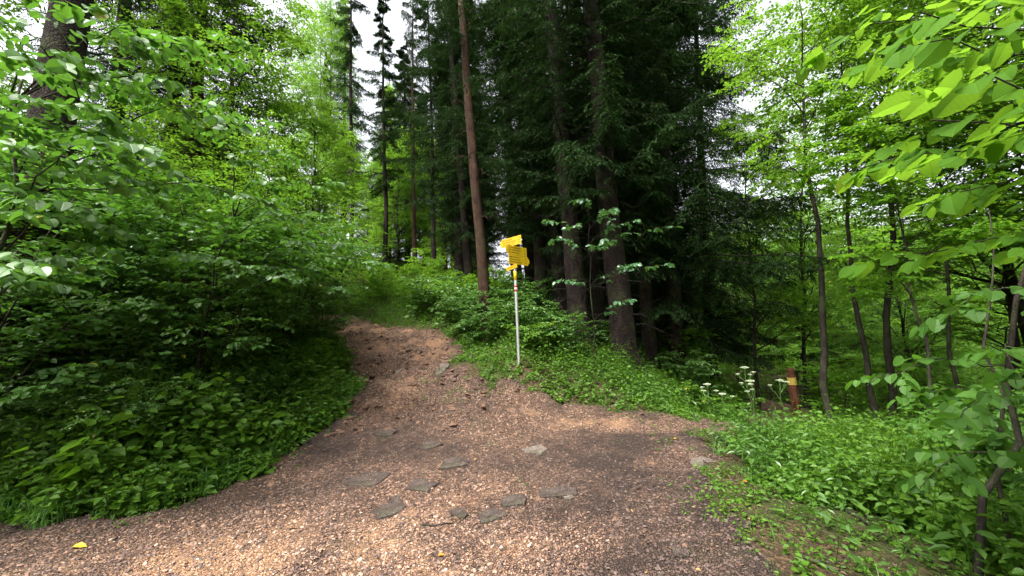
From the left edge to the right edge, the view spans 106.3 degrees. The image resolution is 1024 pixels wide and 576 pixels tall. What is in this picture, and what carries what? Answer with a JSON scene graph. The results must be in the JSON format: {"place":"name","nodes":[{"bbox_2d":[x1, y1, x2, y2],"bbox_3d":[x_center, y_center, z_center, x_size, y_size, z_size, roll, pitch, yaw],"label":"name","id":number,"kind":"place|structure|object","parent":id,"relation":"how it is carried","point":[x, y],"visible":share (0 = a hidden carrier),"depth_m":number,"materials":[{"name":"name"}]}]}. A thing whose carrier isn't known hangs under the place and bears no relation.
{"place":"outdoors","nodes":[
{"label":"outdoors","id":0,"kind":"place"},
{"bbox_2d":[0,306,823,575],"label":"gravel path","id":1,"kind":"structure","parent":0,"point":[590,486],"depth_m":3.84,"materials":[{"name":"brown gravel"}]},
{"bbox_2d":[71,326,725,575],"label":"rubble","id":2,"kind":"object","parent":1,"relation":"on","point":[374,572],"visible":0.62,"depth_m":6.65,"materials":[{"name":"stone"}]},
{"bbox_2d":[1,255,1022,575],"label":"ground","id":3,"kind":"structure","parent":0,"point":[775,555],"depth_m":3.41,"materials":[{"name":"green plant"}]},
{"bbox_2d":[0,0,46,126],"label":"broadleaf tree","id":4,"kind":"object","parent":3,"relation":"on","point":[6,6],"visible":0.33,"depth_m":9.40,"materials":[{"name":"green plant"}]},
{"bbox_2d":[0,389,115,461],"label":"bush","id":5,"kind":"object","parent":3,"relation":"on","point":[19,423],"visible":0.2,"depth_m":4.32,"materials":[{"name":"green plant"}]},
{"bbox_2d":[0,0,138,419],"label":"spruce tree","id":6,"kind":"object","parent":3,"relation":"on","point":[52,37],"visible":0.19,"depth_m":5.96,"materials":[{"name":"green plant"}]},
{"bbox_2d":[0,133,146,319],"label":"hazel bush","id":7,"kind":"object","parent":3,"relation":"on","point":[81,230],"visible":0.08,"depth_m":5.63,"materials":[{"name":"green plant"}]},
{"bbox_2d":[22,365,206,458],"bbox_3d":[-4.824,1.660,4.864,1.514,1.421,1.965,-3,-7,-1],"label":"hazel bush","id":8,"kind":"object","parent":3,"relation":"on","point":[98,415],"visible":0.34,"depth_m":4.54,"materials":[{"name":"green plant"}]},
{"bbox_2d":[0,0,229,298],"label":"spruce tree","id":9,"kind":"object","parent":3,"relation":"on","point":[124,3],"visible":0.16,"depth_m":12.73,"materials":[{"name":"green plant"}]},
{"bbox_2d":[0,88,240,409],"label":"hazel bush","id":10,"kind":"object","parent":3,"relation":"on","point":[10,122],"visible":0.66,"depth_m":4.71,"materials":[{"name":"green plant"}]},
{"bbox_2d":[0,254,244,419],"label":"hazel bush","id":11,"kind":"object","parent":3,"relation":"on","point":[106,306],"visible":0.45,"depth_m":5.17,"materials":[{"name":"green plant"}]},
{"bbox_2d":[0,135,282,366],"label":"hazel bush","id":12,"kind":"object","parent":3,"relation":"on","point":[130,221],"visible":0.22,"depth_m":6.27,"materials":[{"name":"green plant"}]},
{"bbox_2d":[0,0,286,295],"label":"hazel tree","id":13,"kind":"object","parent":3,"relation":"on","point":[63,70],"visible":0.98,"depth_m":3.92,"materials":[{"name":"green plant"}]},
{"bbox_2d":[82,0,253,296],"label":"spruce tree","id":14,"kind":"object","parent":3,"relation":"on","point":[162,71],"visible":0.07,"depth_m":14.29,"materials":[{"name":"green plant"}]},
{"bbox_2d":[0,339,363,530],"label":"verge grass","id":15,"kind":"structure","parent":3,"relation":"on","point":[42,517],"depth_m":3.88,"materials":[{"name":"green plant"}]},
{"bbox_2d":[0,285,368,525],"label":"bank herbs","id":16,"kind":"object","parent":3,"relation":"on","point":[225,437],"visible":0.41,"depth_m":4.68,"materials":[{"name":"green plant"}]},
{"bbox_2d":[47,166,349,393],"bbox_3d":[-4.898,0.341,6.327,4.293,3.888,3.792,-4,-7,10],"label":"hazel bush","id":17,"kind":"object","parent":3,"relation":"on","point":[252,302],"visible":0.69,"depth_m":5.84,"materials":[{"name":"green plant"}]},
{"bbox_2d":[80,88,318,288],"bbox_3d":[-7.211,-1.473,9.065,5.023,6.090,4.698,1,-8,-31],"label":"hazel bush","id":18,"kind":"object","parent":3,"relation":"on","point":[183,142],"visible":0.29,"depth_m":8.96,"materials":[{"name":"green plant"}]},
{"bbox_2d":[94,0,310,282],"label":"spruce tree","id":19,"kind":"object","parent":3,"relation":"on","point":[255,40],"visible":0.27,"depth_m":14.11,"materials":[{"name":"green plant"}]},
{"bbox_2d":[78,0,330,217],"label":"broadleaf tree","id":20,"kind":"object","parent":3,"relation":"on","point":[193,26],"visible":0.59,"depth_m":12.74,"materials":[{"name":"green plant"}]},
{"bbox_2d":[90,222,330,366],"bbox_3d":[-5.893,0.330,8.054,3.330,3.126,4.323,-5,-7,19],"label":"hazel bush","id":21,"kind":"object","parent":3,"relation":"on","point":[198,293],"visible":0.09,"depth_m":7.45,"materials":[{"name":"green plant"}]},
{"bbox_2d":[122,139,318,355],"bbox_3d":[-5.442,-0.191,7.245,3.356,4.350,3.588,-4,-7,9],"label":"hazel bush","id":22,"kind":"object","parent":3,"relation":"on","point":[218,208],"visible":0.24,"depth_m":6.97,"materials":[{"name":"green plant"}]},
{"bbox_2d":[121,198,359,310],"bbox_3d":[-6.621,-0.402,10.216,4.758,4.003,4.370,-4,-7,12],"label":"hazel bush","id":23,"kind":"object","parent":3,"relation":"on","point":[315,220],"depth_m":9.98,"materials":[{"name":"green plant"}]},
{"bbox_2d":[178,304,318,383],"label":"hazel bush","id":24,"kind":"object","parent":3,"relation":"on","point":[275,341],"visible":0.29,"depth_m":7.10,"materials":[{"name":"green plant"}]},
{"bbox_2d":[219,363,301,411],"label":"bush","id":25,"kind":"object","parent":3,"relation":"on","point":[278,379],"visible":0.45,"depth_m":6.15,"materials":[{"name":"green plant"}]},
{"bbox_2d":[160,85,395,409],"bbox_3d":[-3.484,-0.125,5.779,2.175,4.783,2.945,-8,-9,38],"label":"hazel tree","id":26,"kind":"object","parent":3,"relation":"on","point":[293,278],"visible":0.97,"depth_m":5.74,"materials":[{"name":"green plant"}]},
{"bbox_2d":[185,196,384,348],"bbox_3d":[-4.885,0.084,8.520,4.078,3.694,3.602,-8,-9,37],"label":"hazel bush","id":27,"kind":"object","parent":3,"relation":"on","point":[316,301],"visible":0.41,"depth_m":8.37,"materials":[{"name":"green plant"}]},
{"bbox_2d":[272,337,337,382],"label":"bush","id":28,"kind":"object","parent":3,"relation":"on","point":[322,345],"visible":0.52,"depth_m":7.59,"materials":[{"name":"green plant"}]},
{"bbox_2d":[238,85,376,307],"bbox_3d":[-8.714,-3.715,17.186,6.153,10.636,5.774,-6,-8,24],"label":"broadleaf tree","id":29,"kind":"object","parent":3,"relation":"on","point":[327,143],"visible":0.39,"depth_m":17.07,"materials":[{"name":"green plant"}]},
{"bbox_2d":[279,129,349,239],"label":"broadleaf tree","id":30,"kind":"object","parent":3,"relation":"on","point":[320,158],"visible":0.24,"depth_m":22.95,"materials":[{"name":"green plant"}]},
{"bbox_2d":[262,1,370,232],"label":"broadleaf tree","id":31,"kind":"object","parent":3,"relation":"on","point":[303,73],"visible":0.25,"depth_m":39.68,"materials":[{"name":"green plant"}]},
{"bbox_2d":[294,308,354,352],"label":"bush","id":32,"kind":"object","parent":3,"relation":"on","point":[332,328],"visible":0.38,"depth_m":9.67,"materials":[{"name":"green plant"}]},
{"bbox_2d":[302,0,366,229],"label":"broadleaf tree","id":33,"kind":"object","parent":3,"relation":"on","point":[335,35],"visible":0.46,"depth_m":36.23,"materials":[{"name":"green plant"}]},
{"bbox_2d":[281,186,387,322],"bbox_3d":[-5.340,-0.504,11.251,3.356,4.350,3.588,0,-8,-24],"label":"hazel bush","id":34,"kind":"object","parent":3,"relation":"on","point":[352,238],"visible":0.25,"depth_m":11.22,"materials":[{"name":"green plant"}]},
{"bbox_2d":[323,0,374,270],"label":"spruce tree","id":35,"kind":"object","parent":3,"relation":"on","point":[348,37],"visible":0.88,"depth_m":32.16,"materials":[{"name":"green plant"}]},
{"bbox_2d":[339,155,400,269],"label":"broadleaf tree","id":36,"kind":"object","parent":3,"relation":"on","point":[365,187],"visible":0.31,"depth_m":30.57,"materials":[{"name":"green plant"}]},
{"bbox_2d":[353,0,410,284],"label":"spruce tree","id":37,"kind":"object","parent":3,"relation":"on","point":[382,94],"visible":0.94,"depth_m":25.43,"materials":[{"name":"green plant"}]},
{"bbox_2d":[359,264,404,304],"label":"shrub","id":38,"kind":"object","parent":3,"relation":"on","point":[378,282],"visible":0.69,"depth_m":19.41,"materials":[{"name":"green plant"}]},
{"bbox_2d":[352,135,430,272],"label":"broadleaf tree","id":39,"kind":"object","parent":3,"relation":"on","point":[400,219],"visible":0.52,"depth_m":28.05,"materials":[{"name":"green plant"}]},
{"bbox_2d":[360,45,447,269],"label":"spruce tree","id":40,"kind":"object","parent":3,"relation":"on","point":[400,52],"visible":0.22,"depth_m":34.27,"materials":[{"name":"green plant"}]},
{"bbox_2d":[385,1,430,277],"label":"spruce tree","id":41,"kind":"object","parent":3,"relation":"on","point":[411,54],"visible":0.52,"depth_m":26.80,"materials":[{"name":"green plant"}]},
{"bbox_2d":[390,126,448,269],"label":"broadleaf tree","id":42,"kind":"object","parent":3,"relation":"on","point":[420,228],"visible":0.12,"depth_m":30.16,"materials":[{"name":"green plant"}]},
{"bbox_2d":[391,265,448,310],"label":"shrub","id":43,"kind":"object","parent":3,"relation":"on","point":[415,282],"visible":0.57,"depth_m":16.85,"materials":[{"name":"green plant"}]},
{"bbox_2d":[2,342,839,574],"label":"edge weeds","id":44,"kind":"object","parent":3,"relation":"on","point":[294,454],"visible":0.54,"depth_m":4.14,"materials":[{"name":"green plant"}]},
{"bbox_2d":[401,0,451,277],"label":"spruce tree","id":45,"kind":"object","parent":3,"relation":"on","point":[433,157],"visible":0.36,"depth_m":22.10,"materials":[{"name":"green plant"}]},
{"bbox_2d":[398,274,454,318],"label":"shrub","id":46,"kind":"object","parent":3,"relation":"on","point":[421,302],"visible":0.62,"depth_m":15.19,"materials":[{"name":"green plant"}]},
{"bbox_2d":[406,162,454,279],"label":"broadleaf tree","id":47,"kind":"object","parent":3,"relation":"on","point":[429,226],"visible":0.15,"depth_m":26.77,"materials":[{"name":"green plant"}]},
{"bbox_2d":[380,0,516,295],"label":"spruce tree","id":48,"kind":"object","parent":3,"relation":"on","point":[458,262],"visible":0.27,"depth_m":17.94,"materials":[{"name":"green plant"}]},
{"bbox_2d":[402,7,499,269],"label":"spruce tree","id":49,"kind":"object","parent":3,"relation":"on","point":[417,156],"visible":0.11,"depth_m":23.69,"materials":[{"name":"green plant"}]},
{"bbox_2d":[427,281,478,325],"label":"shrub","id":50,"kind":"object","parent":3,"relation":"on","point":[455,287],"visible":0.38,"depth_m":13.24,"materials":[{"name":"green plant"}]},
{"bbox_2d":[404,0,508,288],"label":"spruce tree","id":51,"kind":"object","parent":3,"relation":"on","point":[467,237],"visible":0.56,"depth_m":16.73,"materials":[{"name":"green plant"}]},
{"bbox_2d":[437,287,492,335],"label":"shrub","id":52,"kind":"object","parent":3,"relation":"on","point":[459,315],"visible":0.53,"depth_m":11.32,"materials":[{"name":"green plant"}]},
{"bbox_2d":[432,0,505,337],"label":"spruce tree","id":53,"kind":"object","parent":3,"relation":"on","point":[481,252],"visible":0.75,"depth_m":12.06,"materials":[{"name":"brown plant"}]},
{"bbox_2d":[455,304,508,345],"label":"shrub","id":54,"kind":"object","parent":3,"relation":"on","point":[476,324],"visible":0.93,"depth_m":9.80,"materials":[{"name":"green plant"}]},
{"bbox_2d":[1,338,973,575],"bbox_3d":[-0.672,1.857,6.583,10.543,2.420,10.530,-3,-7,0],"label":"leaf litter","id":55,"kind":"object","parent":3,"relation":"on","point":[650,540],"visible":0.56,"depth_m":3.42,"materials":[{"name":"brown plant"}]},
{"bbox_2d":[437,0,578,294],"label":"spruce tree","id":56,"kind":"object","parent":3,"relation":"on","point":[496,232],"visible":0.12,"depth_m":15.89,"materials":[{"name":"green plant"}]},
{"bbox_2d":[481,289,537,337],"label":"shrub","id":57,"kind":"object","parent":3,"relation":"on","point":[495,300],"visible":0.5,"depth_m":10.78,"materials":[{"name":"green plant"}]},
{"bbox_2d":[500,235,528,365],"bbox_3d":[0.112,0.298,8.051,0.626,2.800,0.543,-3,-7,0],"label":"signpost","id":58,"kind":"object","parent":3,"relation":"on","point":[509,246],"visible":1,"depth_m":8.07,"materials":[{"name":"metal"}]},
{"bbox_2d":[494,277,553,318],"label":"shrub","id":59,"kind":"object","parent":3,"relation":"on","point":[539,299],"visible":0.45,"depth_m":11.99,"materials":[{"name":"green plant"}]},
{"bbox_2d":[501,320,563,353],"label":"shrub","id":60,"kind":"object","parent":3,"relation":"on","point":[533,335],"visible":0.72,"depth_m":8.52,"materials":[{"name":"green plant"}]},
{"bbox_2d":[507,299,567,342],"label":"shrub","id":61,"kind":"object","parent":3,"relation":"on","point":[545,317],"visible":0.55,"depth_m":9.99,"materials":[{"name":"green plant"}]},
{"bbox_2d":[452,0,625,313],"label":"spruce tree","id":62,"kind":"object","parent":3,"relation":"on","point":[539,266],"visible":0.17,"depth_m":13.42,"materials":[{"name":"green plant"}]},
{"bbox_2d":[62,255,1023,448],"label":"woodland floor plants","id":63,"kind":"object","parent":3,"relation":"on","point":[735,389],"visible":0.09,"depth_m":11.98,"materials":[{"name":"green plant"}]},
{"bbox_2d":[472,0,628,317],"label":"spruce tree","id":64,"kind":"object","parent":3,"relation":"on","point":[556,259],"visible":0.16,"depth_m":12.44,"materials":[{"name":"green plant"}]},
{"bbox_2d":[458,0,669,356],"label":"spruce tree","id":65,"kind":"object","parent":3,"relation":"on","point":[574,270],"visible":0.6,"depth_m":10.60,"materials":[{"name":"green plant"}]},
{"bbox_2d":[324,274,810,431],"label":"slope herbs","id":66,"kind":"object","parent":3,"relation":"on","point":[582,356],"visible":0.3,"depth_m":8.31,"materials":[{"name":"green plant"}]},
{"bbox_2d":[540,311,597,359],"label":"shrub","id":67,"kind":"object","parent":3,"relation":"on","point":[569,335],"visible":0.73,"depth_m":8.62,"materials":[{"name":"green plant"}]},
{"bbox_2d":[513,0,667,354],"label":"spruce tree","id":68,"kind":"object","parent":3,"relation":"on","point":[597,296],"visible":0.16,"depth_m":11.21,"materials":[{"name":"green plant"}]},
{"bbox_2d":[459,0,735,374],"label":"spruce tree","id":69,"kind":"object","parent":3,"relation":"on","point":[604,192],"visible":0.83,"depth_m":9.46,"materials":[{"name":"green plant"}]},
{"bbox_2d":[523,0,680,335],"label":"spruce tree","id":70,"kind":"object","parent":3,"relation":"on","point":[669,189],"visible":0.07,"depth_m":12.04,"materials":[{"name":"green plant"}]},
{"bbox_2d":[541,199,683,364],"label":"beech sapling","id":71,"kind":"object","parent":3,"relation":"on","point":[612,211],"visible":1,"depth_m":8.14,"materials":[{"name":"green plant"}]},
{"bbox_2d":[568,0,735,375],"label":"spruce tree","id":72,"kind":"object","parent":3,"relation":"on","point":[649,345],"visible":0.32,"depth_m":11.25,"materials":[{"name":"green plant"}]},
{"bbox_2d":[546,4,767,331],"bbox_3d":[5.657,-7.993,17.032,9.132,22.321,9.220,4,-9,-35],"label":"spruce tree","id":73,"kind":"object","parent":3,"relation":"on","point":[693,271],"visible":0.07,"depth_m":14.25,"materials":[{"name":"green plant"}]},
{"bbox_2d":[657,327,721,377],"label":"shrub","id":74,"kind":"object","parent":3,"relation":"on","point":[688,331],"visible":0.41,"depth_m":11.66,"materials":[{"name":"green plant"}]},
{"bbox_2d":[655,348,729,397],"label":"shrub","id":75,"kind":"object","parent":3,"relation":"on","point":[699,371],"visible":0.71,"depth_m":10.10,"materials":[{"name":"green plant"}]},
{"bbox_2d":[540,0,867,379],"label":"spruce tree","id":76,"kind":"object","parent":3,"relation":"on","point":[674,301],"visible":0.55,"depth_m":11.43,"materials":[{"name":"green plant"}]},
{"bbox_2d":[628,0,825,386],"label":"spruce tree","id":77,"kind":"object","parent":3,"relation":"on","point":[743,349],"visible":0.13,"depth_m":15.74,"materials":[{"name":"green plant"}]},
{"bbox_2d":[676,81,845,412],"bbox_3d":[8.273,-1.095,13.331,5.151,11.107,4.886,-9,-9,42],"label":"young tree","id":78,"kind":"object","parent":3,"relation":"on","point":[782,330],"visible":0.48,"depth_m":12.71,"materials":[{"name":"green plant"}]},
{"bbox_2d":[721,350,802,402],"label":"shrub","id":79,"kind":"object","parent":3,"relation":"on","point":[766,372],"visible":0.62,"depth_m":19.19,"materials":[{"name":"green plant"}]},
{"bbox_2d":[732,181,857,408],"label":"broadleaf tree","id":80,"kind":"object","parent":3,"relation":"on","point":[783,348],"visible":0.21,"depth_m":30.52,"materials":[{"name":"green plant"}]},
{"bbox_2d":[585,344,1022,575],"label":"nettle patch","id":81,"kind":"object","parent":3,"relation":"on","point":[873,528],"visible":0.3,"depth_m":4.02,"materials":[{"name":"green plant"}]},
{"bbox_2d":[715,72,898,409],"bbox_3d":[11.559,-1.703,14.362,6.416,12.863,5.515,-6,-8,27],"label":"young tree","id":82,"kind":"object","parent":3,"relation":"on","point":[832,308],"visible":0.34,"depth_m":14.11,"materials":[{"name":"green plant"}]},
{"bbox_2d":[595,334,1023,575],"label":"verge herbs","id":83,"kind":"object","parent":3,"relation":"on","point":[914,511],"visible":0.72,"depth_m":3.40,"materials":[{"name":"green plant"}]},
{"bbox_2d":[699,0,954,429],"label":"young tree","id":84,"kind":"object","parent":3,"relation":"on","point":[753,61],"visible":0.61,"depth_m":8.35,"materials":[{"name":"green plant"}]},
{"bbox_2d":[760,204,909,416],"bbox_3d":[22.730,2.470,27.508,7.628,17.162,7.716,-5,-7,15],"label":"broadleaf tree","id":85,"kind":"object","parent":3,"relation":"on","point":[837,348],"visible":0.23,"depth_m":26.86,"materials":[{"name":"green plant"}]},
{"bbox_2d":[711,0,979,428],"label":"young tree","id":86,"kind":"object","parent":3,"relation":"on","point":[867,371],"visible":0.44,"depth_m":8.62,"materials":[{"name":"green plant"}]},
{"bbox_2d":[797,361,893,421],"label":"shrub","id":87,"kind":"object","parent":3,"relation":"on","point":[840,381],"visible":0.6,"depth_m":8.99,"materials":[{"name":"green plant"}]},
{"bbox_2d":[688,461,1004,575],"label":"moss sprouts","id":88,"kind":"object","parent":3,"relation":"on","point":[805,572],"visible":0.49,"depth_m":2.85,"materials":[{"name":"green plant"}]},
{"bbox_2d":[795,222,948,408],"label":"broadleaf tree","id":89,"kind":"object","parent":3,"relation":"on","point":[848,347],"visible":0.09,"depth_m":27.06,"materials":[{"name":"green plant"}]},
{"bbox_2d":[759,0,1023,344],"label":"broadleaf tree","id":90,"kind":"object","parent":3,"relation":"on","point":[966,282],"visible":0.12,"depth_m":10.38,"materials":[{"name":"green plant"}]},
{"bbox_2d":[761,0,1023,426],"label":"young tree","id":91,"kind":"object","parent":3,"relation":"on","point":[889,366],"visible":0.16,"depth_m":8.67,"materials":[{"name":"green plant"}]},
{"bbox_2d":[828,353,969,419],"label":"shrub","id":92,"kind":"object","parent":3,"relation":"on","point":[858,360],"visible":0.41,"depth_m":11.87,"materials":[{"name":"green plant"}]},
{"bbox_2d":[783,39,1023,420],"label":"young tree","id":93,"kind":"object","parent":3,"relation":"on","point":[982,232],"visible":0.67,"depth_m":6.67,"materials":[{"name":"green plant"}]},
{"bbox_2d":[807,185,1007,418],"bbox_3d":[15.666,1.113,15.605,6.320,10.925,5.930,0,-8,-22],"label":"broadleaf tree","id":94,"kind":"object","parent":3,"relation":"on","point":[901,344],"visible":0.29,"depth_m":14.98,"materials":[{"name":"green plant"}]},
{"bbox_2d":[795,0,1023,277],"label":"lime sapling","id":95,"kind":"object","parent":3,"relation":"on","point":[951,94],"visible":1,"depth_m":1.69,"materials":[{"name":"green plant"}]},
{"bbox_2d":[826,220,1005,421],"bbox_3d":[19.820,2.681,19.696,6.682,12.310,7.121,-3,-7,0],"label":"broadleaf tree","id":96,"kind":"object","parent":3,"relation":"on","point":[919,312],"visible":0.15,"depth_m":19.15,"materials":[{"name":"green plant"}]},
{"bbox_2d":[835,7,1023,435],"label":"young tree","id":97,"kind":"object","parent":3,"relation":"on","point":[1006,291],"visible":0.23,"depth_m":9.91,"materials":[{"name":"green plant"}]},
{"bbox_2d":[836,0,1023,450],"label":"young tree","id":98,"kind":"object","parent":3,"relation":"on","point":[1004,207],"visible":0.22,"depth_m":7.63,"materials":[{"name":"green plant"}]},
{"bbox_2d":[845,210,1023,574],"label":"hazel sapling","id":99,"kind":"object","parent":3,"relation":"on","point":[998,456],"visible":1,"depth_m":2.56,"materials":[{"name":"green plant"}]},
{"bbox_2d":[879,0,1023,315],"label":"broadleaf tree","id":100,"kind":"object","parent":3,"relation":"on","point":[1019,83],"visible":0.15,"depth_m":7.60,"materials":[{"name":"green plant"}]},
{"bbox_2d":[882,367,1023,501],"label":"hazel bush","id":101,"kind":"object","parent":3,"relation":"on","point":[1017,473],"visible":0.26,"depth_m":3.57,"materials":[{"name":"green plant"}]},
{"bbox_2d":[897,381,1023,475],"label":"hazel bush","id":102,"kind":"object","parent":3,"relation":"on","point":[935,411],"visible":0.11,"depth_m":5.13,"materials":[{"name":"green plant"}]},
{"bbox_2d":[0,0,1023,286],"label":"sky","id":103,"kind":"structure","parent":0,"point":[365,25],"materials":[{"name":"white"}]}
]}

